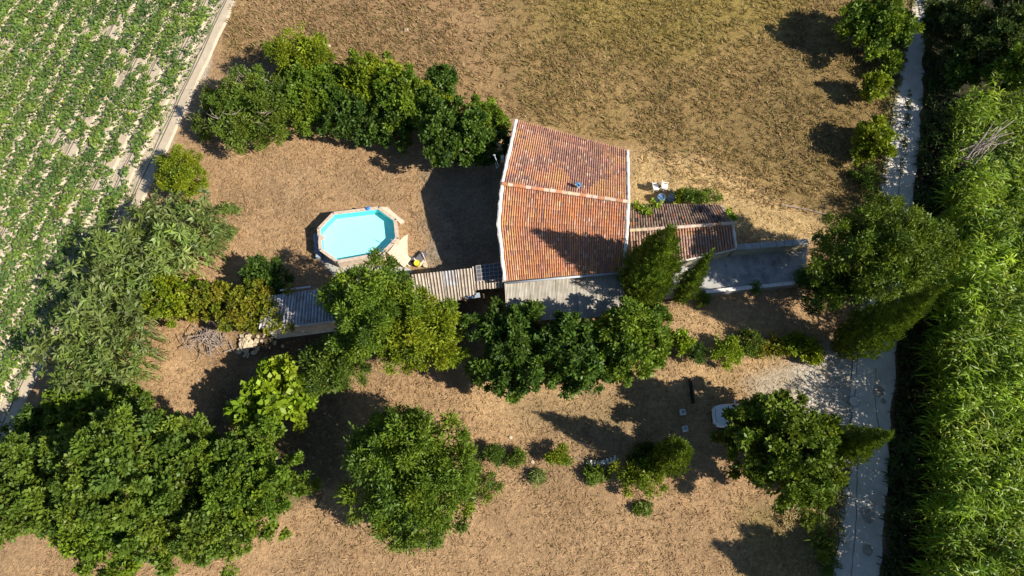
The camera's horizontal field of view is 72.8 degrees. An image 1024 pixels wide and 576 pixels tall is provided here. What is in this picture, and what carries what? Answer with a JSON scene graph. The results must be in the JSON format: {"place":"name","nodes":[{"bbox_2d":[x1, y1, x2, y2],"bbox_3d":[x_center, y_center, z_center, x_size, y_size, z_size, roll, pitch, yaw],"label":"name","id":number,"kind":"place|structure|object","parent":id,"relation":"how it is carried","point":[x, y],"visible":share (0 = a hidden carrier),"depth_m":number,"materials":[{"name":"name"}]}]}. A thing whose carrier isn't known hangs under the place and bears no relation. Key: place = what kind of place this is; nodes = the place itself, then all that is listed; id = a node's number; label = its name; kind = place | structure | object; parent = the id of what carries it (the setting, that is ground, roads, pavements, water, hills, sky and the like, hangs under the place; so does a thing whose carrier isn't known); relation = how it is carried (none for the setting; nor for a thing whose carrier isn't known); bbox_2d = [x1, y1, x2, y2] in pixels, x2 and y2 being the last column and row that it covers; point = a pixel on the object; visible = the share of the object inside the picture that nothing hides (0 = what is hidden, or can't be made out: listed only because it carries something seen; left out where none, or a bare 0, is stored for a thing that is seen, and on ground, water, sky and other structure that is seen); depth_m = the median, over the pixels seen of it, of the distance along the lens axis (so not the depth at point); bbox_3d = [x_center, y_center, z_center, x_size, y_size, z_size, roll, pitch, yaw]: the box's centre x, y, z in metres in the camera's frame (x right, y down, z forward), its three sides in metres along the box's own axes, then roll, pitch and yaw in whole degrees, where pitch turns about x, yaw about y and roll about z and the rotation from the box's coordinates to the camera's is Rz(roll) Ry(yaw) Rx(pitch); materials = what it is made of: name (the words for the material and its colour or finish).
{"place":"outdoors","nodes":[
{"label":"outdoors","id":0,"kind":"place"},
{"bbox_2d":[320,255,412,280],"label":"pool pavement","id":1,"kind":"structure","parent":0,"point":[326,262],"depth_m":53.87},
{"bbox_2d":[384,239,410,266],"bbox_3d":[-8.752,-2.625,53.274,1.668,1.708,0.949,33,73,11],"label":"pool ladder","id":2,"kind":"object","parent":1,"relation":"on","point":[399,254],"visible":0.83,"depth_m":53.44,"materials":[{"name":"white plastic"}]},
{"bbox_2d":[0,0,1023,575],"bbox_3d":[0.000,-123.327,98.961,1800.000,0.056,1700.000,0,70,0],"label":"ground","id":3,"kind":"structure","parent":0,"point":[24,556],"depth_m":54.09,"materials":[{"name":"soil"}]},
{"bbox_2d":[0,0,39,65],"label":"crop bed","id":4,"kind":"object","parent":3,"relation":"on","point":[7,41],"visible":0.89,"depth_m":61.43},
{"bbox_2d":[0,0,58,97],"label":"crop bed","id":5,"kind":"object","parent":3,"relation":"on","point":[22,49],"visible":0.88,"depth_m":60.97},
{"bbox_2d":[0,402,64,445],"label":"tree","id":6,"kind":"object","parent":3,"relation":"on","point":[29,418],"visible":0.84,"depth_m":47.41,"materials":[{"name":"green plant"}]},
{"bbox_2d":[0,0,75,137],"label":"crop bed","id":7,"kind":"object","parent":3,"relation":"on","point":[50,46],"visible":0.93,"depth_m":60.48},
{"bbox_2d":[0,429,86,548],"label":"tree","id":8,"kind":"object","parent":3,"relation":"on","point":[27,504],"visible":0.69,"depth_m":42.18,"materials":[{"name":"green plant"}]},
{"bbox_2d":[0,0,98,176],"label":"crop bed","id":9,"kind":"object","parent":3,"relation":"on","point":[31,113],"visible":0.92,"depth_m":59.58,"materials":[{"name":"soil"}]},
{"bbox_2d":[0,0,117,217],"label":"crop bed","id":10,"kind":"object","parent":3,"relation":"on","point":[52,116],"visible":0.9,"depth_m":58.64,"materials":[{"name":"soil"}]},
{"bbox_2d":[0,0,137,263],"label":"crop bed","id":11,"kind":"object","parent":3,"relation":"on","point":[113,36],"visible":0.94,"depth_m":58.09,"materials":[{"name":"soil"}]},
{"bbox_2d":[0,0,156,303],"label":"crop bed","id":12,"kind":"object","parent":3,"relation":"on","point":[74,149],"visible":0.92,"depth_m":57.76,"materials":[{"name":"soil"}]},
{"bbox_2d":[0,0,175,353],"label":"crop bed","id":13,"kind":"object","parent":3,"relation":"on","point":[106,131],"visible":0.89,"depth_m":56.53,"materials":[{"name":"soil"}]},
{"bbox_2d":[0,0,196,404],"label":"crop bed","id":14,"kind":"object","parent":3,"relation":"on","point":[123,139],"visible":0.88,"depth_m":56.93,"materials":[{"name":"soil"}]},
{"bbox_2d":[39,380,168,434],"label":"tree","id":15,"kind":"object","parent":3,"relation":"on","point":[79,409],"visible":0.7,"depth_m":46.84,"materials":[{"name":"green plant"}]},
{"bbox_2d":[0,0,216,440],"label":"crop bed","id":16,"kind":"object","parent":3,"relation":"on","point":[25,389],"visible":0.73,"depth_m":56.22,"materials":[{"name":"soil"}]},
{"bbox_2d":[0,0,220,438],"bbox_3d":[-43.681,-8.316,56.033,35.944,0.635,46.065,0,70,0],"label":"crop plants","id":17,"kind":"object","parent":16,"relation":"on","point":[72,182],"visible":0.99,"depth_m":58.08,"materials":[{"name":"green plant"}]},
{"bbox_2d":[55,492,196,575],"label":"tree","id":18,"kind":"object","parent":3,"relation":"on","point":[120,546],"visible":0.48,"depth_m":41.81,"materials":[{"name":"green plant"}]},
{"bbox_2d":[16,186,237,395],"bbox_3d":[-27.782,-0.032,50.083,9.491,6.078,17.004,19,71,7],"label":"cane thicket","id":19,"kind":"object","parent":3,"relation":"on","point":[156,249],"visible":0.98,"depth_m":49.39,"materials":[{"name":"plant"}]},
{"bbox_2d":[45,396,224,544],"bbox_3d":[-22.734,11.483,43.450,10.822,10.830,8.899,0,70,0],"label":"tree","id":20,"kind":"object","parent":3,"relation":"on","point":[113,455],"visible":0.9,"depth_m":41.21,"materials":[{"name":"green plant"}]},
{"bbox_2d":[139,267,200,328],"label":"scrub tree","id":21,"kind":"object","parent":3,"relation":"on","point":[168,290],"visible":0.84,"depth_m":50.27,"materials":[{"name":"green plant"}]},
{"bbox_2d":[150,143,210,202],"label":"juniper","id":22,"kind":"object","parent":3,"relation":"on","point":[180,177],"visible":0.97,"depth_m":53.97,"materials":[{"name":"green plant"}]},
{"bbox_2d":[128,0,235,206],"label":"path","id":23,"kind":"structure","parent":3,"relation":"on","point":[146,183],"depth_m":59.16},
{"bbox_2d":[181,100,224,142],"bbox_3d":[-25.297,-13.506,57.101,3.222,2.562,3.212,0,70,0],"label":"shrub","id":24,"kind":"object","parent":3,"relation":"on","point":[199,121],"visible":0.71,"depth_m":56.79,"materials":[{"name":"green plant"}]},
{"bbox_2d":[181,279,231,323],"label":"scrub tree","id":25,"kind":"object","parent":3,"relation":"on","point":[204,297],"visible":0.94,"depth_m":50.15,"materials":[{"name":"green plant"}]},
{"bbox_2d":[180,321,235,360],"bbox_3d":[-22.580,3.729,51.537,3.929,0.934,3.280,-8,70,-3],"label":"brush pile","id":26,"kind":"object","parent":3,"relation":"on","point":[204,333],"visible":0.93,"depth_m":51.44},
{"bbox_2d":[153,475,265,575],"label":"tree","id":27,"kind":"object","parent":3,"relation":"on","point":[210,537],"visible":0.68,"depth_m":41.92,"materials":[{"name":"green plant"}]},
{"bbox_2d":[198,82,221,112],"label":"shrub","id":28,"kind":"object","parent":3,"relation":"on","point":[206,90],"visible":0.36,"depth_m":57.30,"materials":[{"name":"green plant"}]},
{"bbox_2d":[217,201,243,216],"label":"field weed","id":29,"kind":"object","parent":3,"relation":"on","point":[226,209],"visible":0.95,"depth_m":55.18,"materials":[{"name":"green plant"}]},
{"bbox_2d":[213,278,275,334],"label":"tree","id":30,"kind":"object","parent":3,"relation":"on","point":[240,307],"visible":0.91,"depth_m":49.99,"materials":[{"name":"green plant"}]},
{"bbox_2d":[184,414,322,544],"bbox_3d":[-16.482,11.858,44.706,8.645,8.213,7.363,29,72,10],"label":"tree","id":31,"kind":"object","parent":3,"relation":"on","point":[250,470],"visible":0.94,"depth_m":42.67,"materials":[{"name":"green plant"}]},
{"bbox_2d":[200,63,307,155],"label":"hedge tree","id":32,"kind":"object","parent":3,"relation":"on","point":[261,107],"visible":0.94,"depth_m":54.66,"materials":[{"name":"green plant"}]},
{"bbox_2d":[236,333,283,357],"bbox_3d":[-18.705,4.159,51.514,3.560,0.577,2.019,0,70,0],"label":"stone heap","id":33,"kind":"object","parent":3,"relation":"on","point":[244,345],"visible":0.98,"depth_m":51.45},
{"bbox_2d":[238,251,294,299],"bbox_3d":[-18.526,-0.778,51.937,4.501,3.418,3.330,0,70,0],"label":"round bush","id":34,"kind":"object","parent":3,"relation":"on","point":[269,272],"visible":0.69,"depth_m":51.20,"materials":[{"name":"green plant"}]},
{"bbox_2d":[223,352,319,433],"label":"leaf tree","id":35,"kind":"object","parent":3,"relation":"on","point":[275,385],"visible":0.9,"depth_m":46.55,"materials":[{"name":"green plant"}]},
{"bbox_2d":[260,20,336,79],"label":"hedge tree","id":36,"kind":"object","parent":3,"relation":"on","point":[309,53],"visible":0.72,"depth_m":55.62,"materials":[{"name":"green plant"}]},
{"bbox_2d":[259,286,338,338],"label":"shed roof","id":37,"kind":"structure","parent":3,"relation":"on","point":[303,312],"depth_m":50.26,"materials":[{"name":"metal"}]},
{"bbox_2d":[257,282,295,335],"bbox_3d":[-16.887,1.542,49.938,2.814,1.065,3.968,0,70,0],"label":"roof creeper","id":38,"kind":"object","parent":37,"relation":"on","point":[277,319],"visible":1,"depth_m":49.67,"materials":[{"name":"green plant"}]},
{"bbox_2d":[282,61,350,136],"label":"hedge tree","id":39,"kind":"object","parent":3,"relation":"on","point":[318,79],"visible":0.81,"depth_m":54.98,"materials":[{"name":"green plant"}]},
{"bbox_2d":[295,333,373,399],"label":"feathery tree","id":40,"kind":"object","parent":3,"relation":"on","point":[333,371],"visible":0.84,"depth_m":46.68,"materials":[{"name":"green plant"}]},
{"bbox_2d":[316,88,395,147],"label":"hedge tree","id":41,"kind":"object","parent":3,"relation":"on","point":[351,115],"visible":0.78,"depth_m":55.12,"materials":[{"name":"green plant"}]},
{"bbox_2d":[317,206,399,267],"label":"above ground pool","id":42,"kind":"structure","parent":3,"relation":"on","point":[349,238],"depth_m":54.30,"materials":[{"name":"liquid"}]},
{"bbox_2d":[325,48,403,104],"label":"hedge tree","id":43,"kind":"object","parent":3,"relation":"on","point":[360,77],"visible":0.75,"depth_m":54.93,"materials":[{"name":"green plant"}]},
{"bbox_2d":[313,245,426,366],"bbox_3d":[-9.353,2.048,47.360,7.319,10.042,7.381,-16,71,-6],"label":"feathery tree","id":44,"kind":"object","parent":3,"relation":"on","point":[356,308],"visible":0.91,"depth_m":44.69,"materials":[{"name":"green plant"}]},
{"bbox_2d":[364,106,417,154],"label":"hedge tree","id":45,"kind":"object","parent":3,"relation":"on","point":[404,135],"visible":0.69,"depth_m":55.37,"materials":[{"name":"green plant"}]},
{"bbox_2d":[363,62,434,137],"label":"hedge tree","id":46,"kind":"object","parent":3,"relation":"on","point":[403,95],"visible":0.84,"depth_m":54.41,"materials":[{"name":"green plant"}]},
{"bbox_2d":[332,402,484,556],"bbox_3d":[-6.476,12.011,44.258,9.487,8.948,9.672,0,70,0],"label":"walnut tree","id":47,"kind":"object","parent":3,"relation":"on","point":[411,479],"visible":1,"depth_m":42.25,"materials":[{"name":"green plant"}]},
{"bbox_2d":[367,282,473,376],"bbox_3d":[-6.297,3.032,47.676,7.465,8.767,6.387,0,70,0],"label":"feathery tree","id":48,"kind":"object","parent":3,"relation":"on","point":[434,335],"visible":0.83,"depth_m":45.70,"materials":[{"name":"green plant"}]},
{"bbox_2d":[411,79,461,132],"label":"hedge tree","id":49,"kind":"object","parent":3,"relation":"on","point":[446,98],"visible":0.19,"depth_m":55.41,"materials":[{"name":"green plant"}]},
{"bbox_2d":[424,62,458,98],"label":"hedge tree","id":50,"kind":"object","parent":3,"relation":"on","point":[443,78],"visible":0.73,"depth_m":55.94,"materials":[{"name":"green plant"}]},
{"bbox_2d":[412,263,504,303],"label":"corrugated shed","id":51,"kind":"structure","parent":3,"relation":"on","point":[467,283],"depth_m":50.77,"materials":[{"name":"grey metal"}]},
{"bbox_2d":[416,93,510,167],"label":"hedge tree","id":52,"kind":"object","parent":3,"relation":"on","point":[451,135],"visible":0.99,"depth_m":53.02,"materials":[{"name":"green plant"}]},
{"bbox_2d":[460,94,511,135],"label":"hedge tree","id":53,"kind":"object","parent":3,"relation":"on","point":[497,118],"visible":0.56,"depth_m":53.87,"materials":[{"name":"green plant"}]},
{"bbox_2d":[475,468,505,505],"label":"shrub","id":54,"kind":"object","parent":3,"relation":"on","point":[483,491],"visible":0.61,"depth_m":47.35,"materials":[{"name":"green plant"}]},
{"bbox_2d":[477,442,507,470],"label":"clipped bush","id":55,"kind":"object","parent":3,"relation":"on","point":[493,454],"visible":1,"depth_m":47.86,"materials":[{"name":"green plant"}]},
{"bbox_2d":[458,295,554,404],"bbox_3d":[-0.252,4.255,48.106,7.057,7.112,7.773,0,70,0],"label":"court tree","id":56,"kind":"object","parent":3,"relation":"on","point":[510,334],"visible":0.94,"depth_m":46.30,"materials":[{"name":"green plant"}]},
{"bbox_2d":[504,445,527,467],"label":"clipped bush","id":57,"kind":"object","parent":3,"relation":"on","point":[517,454],"visible":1,"depth_m":48.02,"materials":[{"name":"green plant"}]},
{"bbox_2d":[526,468,547,488],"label":"weed clump","id":58,"kind":"object","parent":3,"relation":"on","point":[537,475],"visible":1,"depth_m":47.92,"materials":[{"name":"green plant"}]},
{"bbox_2d":[544,441,576,467],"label":"clipped bush","id":59,"kind":"object","parent":3,"relation":"on","point":[565,459],"visible":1,"depth_m":47.81,"materials":[{"name":"green plant"}]},
{"bbox_2d":[493,119,629,283],"bbox_3d":[3.723,-6.252,52.204,10.215,6.614,13.201,0,70,0],"label":"farmhouse","id":60,"kind":"object","parent":3,"relation":"on","point":[564,207],"visible":0.99,"depth_m":49.47,"materials":[{"name":"tile"}]},
{"bbox_2d":[505,274,624,321],"bbox_3d":[3.858,1.132,51.199,8.648,3.177,2.974,-3,70,-1],"label":"lean to canopy","id":61,"kind":"object","parent":3,"relation":"on","point":[593,296],"visible":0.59,"depth_m":50.07,"materials":[{"name":"grey metal"}]},
{"bbox_2d":[528,309,614,400],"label":"court tree","id":62,"kind":"object","parent":3,"relation":"on","point":[578,365],"visible":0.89,"depth_m":45.88,"materials":[{"name":"green plant"}]},
{"bbox_2d":[580,460,612,486],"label":"weed clump","id":63,"kind":"object","parent":3,"relation":"on","point":[592,473],"visible":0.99,"depth_m":47.93,"materials":[{"name":"green plant"}]},
{"bbox_2d":[590,295,673,387],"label":"court tree","id":64,"kind":"object","parent":3,"relation":"on","point":[628,339],"visible":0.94,"depth_m":46.15,"materials":[{"name":"green plant"}]},
{"bbox_2d":[607,450,670,498],"bbox_3d":[8.757,12.700,47.184,4.495,2.982,3.399,0,70,0],"label":"conifer shrub","id":65,"kind":"object","parent":3,"relation":"on","point":[630,475],"visible":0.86,"depth_m":46.85,"materials":[{"name":"green plant"}]},
{"bbox_2d":[624,439,661,464],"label":"shrub","id":66,"kind":"object","parent":3,"relation":"on","point":[644,448],"visible":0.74,"depth_m":47.73,"materials":[{"name":"green plant"}]},
{"bbox_2d":[631,497,654,518],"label":"weed clump","id":67,"kind":"object","parent":3,"relation":"on","point":[643,508],"visible":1,"depth_m":47.39,"materials":[{"name":"green plant"}]},
{"bbox_2d":[614,223,686,306],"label":"cypress tree","id":68,"kind":"object","parent":3,"relation":"on","point":[652,267],"visible":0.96,"depth_m":46.15,"materials":[{"name":"green plant"}]},
{"bbox_2d":[650,433,694,479],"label":"cypress tree","id":69,"kind":"object","parent":3,"relation":"on","point":[674,454],"visible":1,"depth_m":44.29,"materials":[{"name":"green plant"}]},
{"bbox_2d":[627,203,736,275],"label":"wing","id":70,"kind":"structure","parent":3,"relation":"on","point":[704,228],"depth_m":51.53,"materials":[{"name":"tile"}]},
{"bbox_2d":[630,198,663,214],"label":"roof creeper","id":71,"kind":"object","parent":70,"relation":"on","point":[641,208],"visible":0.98,"depth_m":52.04,"materials":[{"name":"green plant"}]},
{"bbox_2d":[670,326,696,356],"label":"garden bush","id":72,"kind":"object","parent":3,"relation":"on","point":[682,342],"visible":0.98,"depth_m":50.28,"materials":[{"name":"green plant"}]},
{"bbox_2d":[672,248,714,304],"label":"cypress tree","id":73,"kind":"object","parent":3,"relation":"on","point":[690,282],"visible":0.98,"depth_m":48.44,"materials":[{"name":"green plant"}]},
{"bbox_2d":[670,185,723,204],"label":"bush","id":74,"kind":"object","parent":3,"relation":"on","point":[694,196],"visible":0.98,"depth_m":54.66,"materials":[{"name":"green plant"}]},
{"bbox_2d":[685,340,709,365],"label":"garden bush","id":75,"kind":"object","parent":3,"relation":"on","point":[699,352],"visible":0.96,"depth_m":50.16,"materials":[{"name":"green plant"}]},
{"bbox_2d":[711,400,740,429],"bbox_3d":[16.242,9.057,49.183,4.109,1.457,2.140,0,70,0],"label":"parked car","id":76,"kind":"object","parent":3,"relation":"on","point":[718,420],"visible":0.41,"depth_m":49.17,"materials":[{"name":"paint"}]},
{"bbox_2d":[707,333,746,372],"bbox_3d":[15.671,4.670,50.478,2.738,2.373,2.804,33,73,12],"label":"garden bush","id":77,"kind":"object","parent":3,"relation":"on","point":[730,349],"visible":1,"depth_m":50.18,"materials":[{"name":"green plant"}]},
{"bbox_2d":[705,281,797,295],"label":"kerb wall","id":78,"kind":"structure","parent":3,"relation":"on","point":[743,289],"depth_m":52.59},
{"bbox_2d":[738,326,766,359],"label":"garden bush","id":79,"kind":"object","parent":3,"relation":"on","point":[751,345],"visible":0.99,"depth_m":50.69,"materials":[{"name":"green plant"}]},
{"bbox_2d":[729,239,808,256],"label":"yard wall","id":80,"kind":"structure","parent":3,"relation":"on","point":[771,247],"depth_m":52.76,"materials":[{"name":"concrete"}]},
{"bbox_2d":[757,329,790,360],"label":"garden bush","id":81,"kind":"object","parent":3,"relation":"on","point":[776,349],"visible":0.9,"depth_m":50.80,"materials":[{"name":"green plant"}]},
{"bbox_2d":[709,388,850,532],"bbox_3d":[17.667,10.298,45.298,8.861,8.186,7.676,43,75,14],"label":"driveway tree","id":82,"kind":"object","parent":3,"relation":"on","point":[786,438],"visible":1,"depth_m":43.22,"materials":[{"name":"green plant"}]},
{"bbox_2d":[777,329,826,365],"bbox_3d":[21.242,4.270,50.642,3.549,2.416,2.393,19,71,7],"label":"garden bush","id":83,"kind":"object","parent":3,"relation":"on","point":[810,347],"visible":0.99,"depth_m":50.46,"materials":[{"name":"green plant"}]},
{"bbox_2d":[773,489,844,533],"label":"tall dry grass","id":84,"kind":"structure","parent":3,"relation":"on","point":[787,513],"depth_m":47.19,"materials":[{"name":"plant"}]},
{"bbox_2d":[803,508,841,575],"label":"verge scrub","id":85,"kind":"object","parent":3,"relation":"on","point":[825,554],"visible":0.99,"depth_m":46.14,"materials":[{"name":"green plant"}]},
{"bbox_2d":[792,258,867,318],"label":"cedar tree","id":86,"kind":"object","parent":3,"relation":"on","point":[817,299],"visible":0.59,"depth_m":49.26,"materials":[{"name":"green plant"}]},
{"bbox_2d":[846,164,880,203],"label":"verge scrub","id":87,"kind":"object","parent":3,"relation":"on","point":[867,178],"visible":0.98,"depth_m":55.71,"materials":[{"name":"green plant"}]},
{"bbox_2d":[834,423,894,466],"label":"cypress tree","id":88,"kind":"object","parent":3,"relation":"on","point":[856,443],"visible":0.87,"depth_m":44.49,"materials":[{"name":"green plant"}]},
{"bbox_2d":[824,0,917,575],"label":"verge grass","id":89,"kind":"structure","parent":3,"relation":"on","point":[898,82],"depth_m":56.47,"materials":[{"name":"plant"}]},
{"bbox_2d":[849,114,901,167],"bbox_3d":[28.981,-11.861,55.767,3.599,3.923,4.001,0,70,0],"label":"roadside shrub","id":90,"kind":"object","parent":3,"relation":"on","point":[874,138],"visible":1,"depth_m":55.20,"materials":[{"name":"green plant"}]},
{"bbox_2d":[859,68,895,103],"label":"roadside shrub","id":91,"kind":"object","parent":3,"relation":"on","point":[876,87],"visible":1,"depth_m":57.12,"materials":[{"name":"green plant"}]},
{"bbox_2d":[831,0,925,62],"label":"roadside tree","id":92,"kind":"object","parent":3,"relation":"on","point":[880,26],"visible":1,"depth_m":57.09,"materials":[{"name":"green plant"}]},
{"bbox_2d":[800,190,972,305],"bbox_3d":[24.677,-2.179,47.687,9.841,12.363,7.287,20,71,7],"label":"cedar tree","id":93,"kind":"object","parent":3,"relation":"on","point":[887,254],"visible":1,"depth_m":44.54,"materials":[{"name":"green plant"}]},
{"bbox_2d":[829,280,950,361],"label":"cypress tree","id":94,"kind":"object","parent":3,"relation":"on","point":[877,324],"visible":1,"depth_m":45.00,"materials":[{"name":"green plant"}]},
{"bbox_2d":[876,48,905,76],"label":"roadside shrub","id":95,"kind":"object","parent":3,"relation":"on","point":[893,63],"visible":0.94,"depth_m":58.51,"materials":[{"name":"green plant"}]},
{"bbox_2d":[876,0,959,575],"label":"verge weeds","id":96,"kind":"object","parent":3,"relation":"on","point":[906,515],"visible":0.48,"depth_m":49.71,"materials":[{"name":"plant"}]},
{"bbox_2d":[920,0,973,45],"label":"shade tree","id":97,"kind":"object","parent":3,"relation":"on","point":[933,27],"visible":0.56,"depth_m":58.54,"materials":[{"name":"green plant"}]},
{"bbox_2d":[903,69,1023,575],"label":"reed bed","id":98,"kind":"object","parent":3,"relation":"on","point":[997,309],"visible":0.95,"depth_m":45.91,"materials":[{"name":"plant"}]},
{"bbox_2d":[959,120,1016,165],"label":"dead canes","id":99,"kind":"object","parent":98,"relation":"on","point":[977,149],"visible":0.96,"depth_m":51.56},
{"bbox_2d":[939,42,994,91],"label":"shade tree","id":100,"kind":"object","parent":3,"relation":"on","point":[960,75],"visible":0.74,"depth_m":56.85,"materials":[{"name":"green plant"}]},
{"bbox_2d":[938,0,1023,65],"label":"shade tree","id":101,"kind":"object","parent":3,"relation":"on","point":[993,30],"visible":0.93,"depth_m":55.19,"materials":[{"name":"green plant"}]},
{"bbox_2d":[979,40,1023,100],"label":"shade tree","id":102,"kind":"object","parent":3,"relation":"on","point":[1010,64],"visible":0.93,"depth_m":54.16,"materials":[{"name":"green plant"}]},
{"bbox_2d":[222,0,928,224],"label":"meadow grass","id":103,"kind":"structure","parent":0,"point":[612,68],"depth_m":60.44,"materials":[{"name":"plant"}]},
{"bbox_2d":[660,246,806,299],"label":"yard pavement","id":104,"kind":"structure","parent":0,"point":[744,270],"depth_m":53.47,"materials":[{"name":"concrete"}]},
{"bbox_2d":[833,0,924,575],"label":"road","id":105,"kind":"structure","parent":0,"point":[872,489],"depth_m":50.35,"materials":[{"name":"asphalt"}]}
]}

